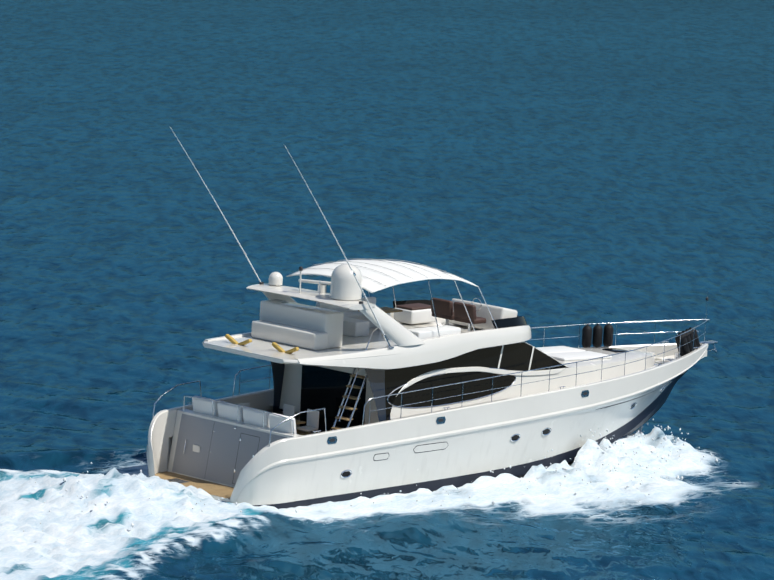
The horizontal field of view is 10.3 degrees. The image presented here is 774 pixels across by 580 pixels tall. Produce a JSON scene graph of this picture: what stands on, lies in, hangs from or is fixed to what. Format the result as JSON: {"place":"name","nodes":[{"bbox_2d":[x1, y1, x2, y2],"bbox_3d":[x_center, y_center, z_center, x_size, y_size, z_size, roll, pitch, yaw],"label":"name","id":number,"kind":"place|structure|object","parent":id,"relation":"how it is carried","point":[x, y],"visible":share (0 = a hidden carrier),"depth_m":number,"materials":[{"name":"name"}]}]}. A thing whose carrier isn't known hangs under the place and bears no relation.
{"place":"outdoors","nodes":[
{"label":"outdoors","id":0,"kind":"place"},
{"bbox_2d":[0,0,773,579],"bbox_3d":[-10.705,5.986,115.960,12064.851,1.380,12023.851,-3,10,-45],"label":"sea","id":1,"kind":"structure","parent":0,"point":[566,166],"depth_m":193.90,"materials":[{"name":"liquid"}]},
{"bbox_2d":[23,419,717,551],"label":"spray drops","id":2,"kind":"object","parent":1,"relation":"on","point":[493,502],"visible":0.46,"depth_m":128.83,"materials":[{"name":"white liquid"}]},
{"bbox_2d":[146,127,717,508],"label":"yacht","id":3,"kind":"object","parent":1,"relation":"on","point":[365,396],"visible":0.98,"depth_m":125.72,"materials":[{"name":"white"}]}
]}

